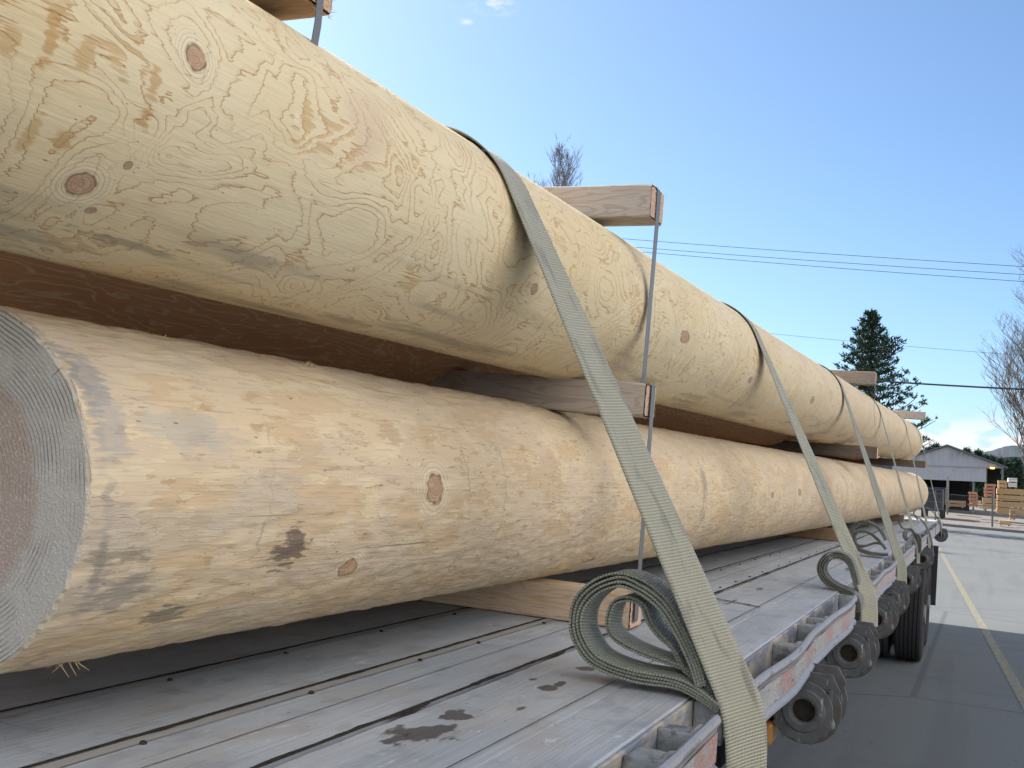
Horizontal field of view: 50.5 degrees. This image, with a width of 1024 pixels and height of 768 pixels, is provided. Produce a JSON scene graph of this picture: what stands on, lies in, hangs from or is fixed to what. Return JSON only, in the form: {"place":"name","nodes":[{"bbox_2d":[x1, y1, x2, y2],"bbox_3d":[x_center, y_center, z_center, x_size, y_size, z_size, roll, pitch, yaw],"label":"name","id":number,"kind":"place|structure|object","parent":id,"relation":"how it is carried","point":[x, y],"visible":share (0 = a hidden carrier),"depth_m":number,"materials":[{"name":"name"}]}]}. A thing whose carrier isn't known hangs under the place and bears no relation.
{"place":"outdoors","nodes":[
{"label":"outdoors","id":0,"kind":"place"},
{"bbox_2d":[282,0,1023,451],"label":"sky","id":1,"kind":"structure","parent":0,"point":[889,129],"materials":[{"name":"blue"}]},
{"bbox_2d":[622,238,1023,266],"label":"power line","id":2,"kind":"object","parent":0,"point":[825,253],"visible":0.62,"depth_m":53.85,"materials":[{"name":"grey metal"}]},
{"bbox_2d":[637,247,1023,274],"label":"power line","id":3,"kind":"object","parent":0,"point":[837,262],"visible":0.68,"depth_m":53.74,"materials":[{"name":"grey metal"}]},
{"bbox_2d":[647,252,1023,281],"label":"power line","id":4,"kind":"object","parent":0,"point":[840,268],"visible":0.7,"depth_m":53.65,"materials":[{"name":"grey metal"}]},
{"bbox_2d":[721,526,1023,767],"bbox_3d":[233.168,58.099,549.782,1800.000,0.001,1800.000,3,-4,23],"label":"ground","id":5,"kind":"structure","parent":0,"point":[949,699],"depth_m":10.24,"materials":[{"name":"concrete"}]},
{"bbox_2d":[0,517,942,767],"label":"flatbed trailer","id":6,"kind":"object","parent":5,"relation":"on","point":[417,684],"visible":0.54,"depth_m":1.91,"materials":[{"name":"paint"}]},
{"bbox_2d":[418,578,641,629],"bbox_3d":[-0.678,0.543,3.293,2.210,0.116,0.120,3,-4,23],"label":"timber spacer","id":7,"kind":"object","parent":6,"relation":"on","point":[545,598],"visible":0.31,"depth_m":2.92,"materials":[{"name":"brown wood"}]},
{"bbox_2d":[0,306,927,676],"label":"peeled log","id":8,"kind":"object","parent":7,"relation":"on","point":[156,490],"visible":0.92,"depth_m":1.66,"materials":[{"name":"brown wood"}]},
{"bbox_2d":[426,370,656,420],"bbox_3d":[-0.633,-0.027,3.332,2.207,0.107,0.110,4,-4,23],"label":"timber spacer","id":9,"kind":"object","parent":8,"relation":"on","point":[571,395],"visible":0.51,"depth_m":2.96,"materials":[{"name":"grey wood"}]},
{"bbox_2d":[0,250,879,459],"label":"peeled log","id":10,"kind":"object","parent":9,"relation":"on","point":[42,286],"visible":0.08,"depth_m":2.21,"materials":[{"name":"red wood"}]},
{"bbox_2d":[0,0,922,459],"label":"peeled log","id":11,"kind":"object","parent":9,"relation":"on","point":[244,154],"visible":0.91,"depth_m":1.57,"materials":[{"name":"brown wood"}]},
{"bbox_2d":[248,0,334,20],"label":"timber spacer","id":12,"kind":"object","parent":11,"relation":"on","point":[283,10],"visible":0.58,"depth_m":1.64,"materials":[{"name":"brown wood"}]},
{"bbox_2d":[311,0,323,45],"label":"steel band","id":13,"kind":"object","parent":12,"relation":"attached to","point":[317,23],"visible":0.33,"depth_m":1.61,"materials":[{"name":"grey metal"}]},
{"bbox_2d":[542,183,664,226],"bbox_3d":[-0.602,-0.537,3.372,2.186,0.108,0.126,3,-4,23],"label":"timber spacer","id":14,"kind":"object","parent":11,"relation":"on","point":[618,205],"visible":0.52,"depth_m":2.94,"materials":[{"name":"grey wood"}]},
{"bbox_2d":[640,187,660,382],"bbox_3d":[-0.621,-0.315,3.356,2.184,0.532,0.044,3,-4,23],"label":"steel band","id":15,"kind":"object","parent":14,"relation":"hanging from","point":[651,288],"visible":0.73,"depth_m":2.92,"materials":[{"name":"grey metal"}]},
{"bbox_2d":[446,126,766,767],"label":"cargo strap","id":16,"kind":"object","parent":11,"relation":"attached to","point":[686,621],"visible":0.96,"depth_m":2.08,"materials":[{"name":"grey fabric"}]},
{"bbox_2d":[720,301,877,626],"bbox_3d":[0.190,0.267,4.726,2.749,1.281,0.370,3,-4,17],"label":"cargo strap","id":17,"kind":"object","parent":11,"relation":"attached to","point":[865,594],"visible":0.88,"depth_m":4.42,"materials":[{"name":"grey fabric"}]},
{"bbox_2d":[830,370,876,385],"bbox_3d":[1.814,-0.094,8.951,2.264,0.104,0.120,3,-4,23],"label":"timber spacer","id":18,"kind":"object","parent":11,"relation":"on","point":[868,378],"visible":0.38,"depth_m":8.51,"materials":[{"name":"brown wood"}]},
{"bbox_2d":[819,364,906,583],"bbox_3d":[1.196,0.483,7.136,2.714,1.339,0.310,3,-4,23],"label":"cargo strap","id":19,"kind":"object","parent":11,"relation":"attached to","point":[901,569],"visible":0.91,"depth_m":6.57,"materials":[{"name":"grey fabric"}]},
{"bbox_2d":[861,391,921,563],"bbox_3d":[2.261,0.706,9.551,2.762,1.392,0.525,2,-5,35],"label":"cargo strap","id":20,"kind":"object","parent":11,"relation":"attached to","point":[918,541],"visible":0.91,"depth_m":8.63,"materials":[{"name":"grey fabric"}]},
{"bbox_2d":[891,410,925,419],"bbox_3d":[4.293,0.360,14.617,2.389,0.104,0.120,3,-4,23],"label":"timber spacer","id":21,"kind":"object","parent":11,"relation":"on","point":[915,415],"visible":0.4,"depth_m":14.16,"materials":[{"name":"grey wood"}]},
{"bbox_2d":[894,412,933,555],"bbox_3d":[3.645,0.985,12.145,3.157,1.510,1.304,-1,-7,55],"label":"cargo strap","id":22,"kind":"object","parent":11,"relation":"on","point":[930,544],"visible":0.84,"depth_m":10.85,"materials":[{"name":"grey fabric"}]},
{"bbox_2d":[908,421,941,537],"bbox_3d":[4.638,1.236,15.254,2.703,1.540,0.649,3,-4,23],"label":"cargo strap","id":23,"kind":"object","parent":11,"relation":"attached to","point":[940,523],"visible":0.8,"depth_m":14.64,"materials":[{"name":"grey fabric"}]},
{"bbox_2d":[633,383,655,622],"bbox_3d":[0.338,0.310,2.869,0.033,0.626,0.054,3,-4,23],"label":"steel band","id":24,"kind":"object","parent":9,"relation":"attached to","point":[642,522],"visible":0.69,"depth_m":2.87,"materials":[{"name":"grey metal"}]},
{"bbox_2d":[706,436,877,458],"bbox_3d":[1.646,0.459,8.529,2.339,0.092,0.120,3,-4,23],"label":"timber spacer","id":25,"kind":"object","parent":8,"relation":"on","point":[839,450],"visible":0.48,"depth_m":8.15,"materials":[{"name":"brown wood"}]},
{"bbox_2d":[815,455,925,467],"bbox_3d":[4.184,0.976,14.382,2.434,0.091,0.120,3,-4,23],"label":"timber spacer","id":26,"kind":"object","parent":8,"relation":"on","point":[898,462],"visible":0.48,"depth_m":14.03,"materials":[{"name":"brown wood"}]},
{"bbox_2d":[780,527,837,540],"bbox_3d":[1.476,1.069,8.430,2.164,0.094,0.120,3,-4,23],"label":"timber spacer","id":27,"kind":"object","parent":6,"relation":"on","point":[824,533],"visible":0.09,"depth_m":8.03,"materials":[{"name":"brown wood"}]},
{"bbox_2d":[772,663,847,744],"bbox_3d":[0.811,0.874,2.967,0.186,0.192,0.201,3,-4,23],"label":"strap winch","id":28,"kind":"object","parent":6,"relation":"attached to","point":[813,710],"visible":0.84,"depth_m":2.88,"materials":[{"name":"metal"}]},
{"bbox_2d":[824,621,879,677],"bbox_3d":[1.254,0.981,4.011,0.186,0.192,0.201,3,-4,23],"label":"strap winch","id":29,"kind":"object","parent":6,"relation":"attached to","point":[855,652],"visible":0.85,"depth_m":3.93,"materials":[{"name":"metal"}]},
{"bbox_2d":[860,595,898,638],"bbox_3d":[1.710,1.091,5.084,0.186,0.192,0.201,3,-4,23],"label":"strap winch","id":30,"kind":"object","parent":6,"relation":"attached to","point":[888,616],"visible":0.58,"depth_m":4.99,"materials":[{"name":"metal"}]},
{"bbox_2d":[874,514,903,521],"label":"timber spacer","id":31,"kind":"object","parent":6,"relation":"on","point":[894,517],"visible":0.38,"depth_m":14.02,"materials":[{"name":"brown wood"}]},
{"bbox_2d":[882,580,909,615],"bbox_3d":[2.087,1.181,5.973,0.186,0.192,0.201,3,-4,23],"label":"strap winch","id":32,"kind":"object","parent":6,"relation":"attached to","point":[898,590],"visible":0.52,"depth_m":5.89,"materials":[{"name":"metal"}]},
{"bbox_2d":[907,565,920,593],"bbox_3d":[2.658,1.319,7.320,0.186,0.192,0.201,3,-4,23],"label":"strap winch","id":33,"kind":"object","parent":6,"relation":"attached to","point":[913,578],"visible":0.48,"depth_m":7.23,"materials":[{"name":"metal"}]},
{"bbox_2d":[912,547,933,569],"bbox_3d":[3.681,1.566,9.730,0.186,0.192,0.201,3,-4,23],"label":"strap winch","id":34,"kind":"object","parent":6,"relation":"attached to","point":[926,558],"visible":0.72,"depth_m":9.65,"materials":[{"name":"metal"}]},
{"bbox_2d":[934,528,947,541],"bbox_3d":[6.092,2.147,15.413,0.186,0.192,0.201,3,-4,23],"label":"strap winch","id":35,"kind":"object","parent":6,"relation":"attached to","point":[937,537],"visible":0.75,"depth_m":15.33,"materials":[{"name":"metal"}]},
{"bbox_2d":[528,134,583,186],"bbox_3d":[1.349,-3.126,48.790,4.724,16.809,4.521,8,-5,-37],"label":"bare tree","id":36,"kind":"object","parent":5,"relation":"on","point":[558,154],"visible":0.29,"depth_m":48.92,"materials":[{"name":"grey plant"}]},
{"bbox_2d":[832,309,937,465],"bbox_3d":[18.928,1.607,57.475,8.205,11.382,7.248,7,-4,-28],"label":"evergreen tree","id":37,"kind":"object","parent":5,"relation":"on","point":[880,352],"visible":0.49,"depth_m":57.09,"materials":[{"name":"green plant"}]},
{"bbox_2d":[931,442,939,447],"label":"evergreen tree","id":38,"kind":"object","parent":5,"relation":"on","point":[935,444],"visible":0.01,"depth_m":179.53,"materials":[{"name":"green plant"}]},
{"bbox_2d":[961,446,979,500],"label":"evergreen tree","id":39,"kind":"object","parent":5,"relation":"on","point":[970,482],"visible":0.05,"depth_m":179.74,"materials":[{"name":"green plant"}]},
{"bbox_2d":[972,448,984,503],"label":"evergreen tree","id":40,"kind":"object","parent":5,"relation":"on","point":[981,485],"visible":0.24,"depth_m":181.35,"materials":[{"name":"green plant"}]},
{"bbox_2d":[938,548,1023,709],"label":"yellow line","id":41,"kind":"object","parent":5,"relation":"on","point":[1013,681],"visible":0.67,"depth_m":13.84,"materials":[{"name":"paint"}]},
{"bbox_2d":[943,523,1023,532],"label":"kerb","id":42,"kind":"structure","parent":5,"relation":"on","point":[984,528],"depth_m":60.30,"materials":[{"name":"concrete"}]},
{"bbox_2d":[983,452,991,459],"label":"evergreen tree","id":43,"kind":"object","parent":5,"relation":"on","point":[987,456],"visible":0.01,"depth_m":184.44,"materials":[{"name":"green plant"}]},
{"bbox_2d":[990,453,1000,477],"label":"evergreen tree","id":44,"kind":"object","parent":5,"relation":"on","point":[994,458],"visible":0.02,"depth_m":186.76,"materials":[{"name":"green plant"}]},
{"bbox_2d":[975,298,1023,463],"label":"bare tree","id":45,"kind":"object","parent":5,"relation":"on","point":[1017,405],"visible":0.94,"depth_m":67.38,"materials":[{"name":"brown plant"}]},
{"bbox_2d":[997,456,1013,501],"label":"evergreen tree","id":46,"kind":"object","parent":5,"relation":"on","point":[1001,461],"visible":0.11,"depth_m":188.78,"materials":[{"name":"green plant"}]},
{"bbox_2d":[1005,458,1018,507],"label":"evergreen tree","id":47,"kind":"object","parent":5,"relation":"on","point":[1010,469],"visible":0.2,"depth_m":193.50,"materials":[{"name":"green plant"}]},
{"bbox_2d":[1011,457,1023,501],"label":"evergreen tree","id":48,"kind":"object","parent":5,"relation":"on","point":[1019,470],"visible":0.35,"depth_m":195.66,"materials":[{"name":"green plant"}]},
{"bbox_2d":[771,333,1023,355],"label":"power line","id":49,"kind":"object","parent":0,"point":[908,346],"visible":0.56,"depth_m":56.57,"materials":[{"name":"grey metal"}]},
{"bbox_2d":[858,444,1023,472],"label":"hills","id":50,"kind":"structure","parent":0,"point":[1008,452],"depth_m":276.10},
{"bbox_2d":[876,380,1023,389],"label":"power line","id":51,"kind":"object","parent":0,"point":[950,385],"visible":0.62,"depth_m":41.87,"materials":[{"name":"grey metal"}]},
{"bbox_2d":[901,504,1023,530],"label":"verge","id":52,"kind":"structure","parent":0,"point":[982,519],"depth_m":82.26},
{"bbox_2d":[921,487,946,517],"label":"parked truck","id":53,"kind":"object","parent":52,"relation":"on","point":[940,504],"visible":0.57,"depth_m":72.79,"materials":[{"name":"black paint"}]},
{"bbox_2d":[946,466,948,513],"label":"metal pole","id":54,"kind":"object","parent":52,"relation":"on","point":[947,471],"visible":0.85,"depth_m":90.58,"materials":[{"name":"grey metal"}]},
{"bbox_2d":[892,444,1007,515],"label":"lumber shed","id":55,"kind":"structure","parent":52,"relation":"on","point":[965,467],"depth_m":102.16,"materials":[{"name":"metal"}]},
{"bbox_2d":[947,500,965,507],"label":"lumber stack","id":56,"kind":"object","parent":52,"relation":"on","point":[962,504],"visible":0.92,"depth_m":89.31,"materials":[{"name":"beige wood"}]},
{"bbox_2d":[899,490,1023,527],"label":"wire fence","id":57,"kind":"object","parent":52,"relation":"on","point":[992,512],"visible":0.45,"depth_m":63.46,"materials":[{"name":"grey metal"}]},
{"bbox_2d":[968,492,977,507],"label":"lumber stack","id":58,"kind":"object","parent":52,"relation":"on","point":[970,499],"visible":0.86,"depth_m":82.44,"materials":[{"name":"beige"}]},
{"bbox_2d":[982,498,995,509],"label":"lumber stack","id":59,"kind":"object","parent":52,"relation":"on","point":[985,506],"visible":0.79,"depth_m":78.36,"materials":[{"name":"beige wood"}]},
{"bbox_2d":[984,484,995,497],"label":"lumber stack","id":60,"kind":"object","parent":59,"relation":"on","point":[991,487],"visible":0.9,"depth_m":78.60,"materials":[{"name":"beige"}]},
{"bbox_2d":[999,520,1010,525],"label":"lumber stack","id":61,"kind":"object","parent":52,"relation":"on","point":[1006,522],"visible":0.88,"depth_m":65.17,"materials":[{"name":"beige wood"}]},
{"bbox_2d":[993,245,1023,370],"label":"bare tree","id":62,"kind":"object","parent":52,"relation":"on","point":[1018,287],"visible":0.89,"depth_m":69.44,"materials":[{"name":"brown plant"}]},
{"bbox_2d":[996,488,1023,514],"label":"lumber stack","id":63,"kind":"object","parent":52,"relation":"on","point":[1012,492],"visible":0.94,"depth_m":79.65,"materials":[{"name":"beige wood"}]},
{"bbox_2d":[997,480,1006,488],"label":"lumber stack","id":64,"kind":"object","parent":63,"relation":"on","point":[1001,483],"visible":0.96,"depth_m":80.23,"materials":[{"name":"beige wood"}]},
{"bbox_2d":[1007,478,1016,487],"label":"lumber stack","id":65,"kind":"object","parent":63,"relation":"on","point":[1010,484],"visible":1,"depth_m":79.98,"materials":[{"name":"beige wood"}]},
{"bbox_2d":[1009,510,1015,519],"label":"lumber stack","id":66,"kind":"object","parent":52,"relation":"on","point":[1013,516],"visible":0.87,"depth_m":66.83,"materials":[{"name":"beige wood"}]}
]}

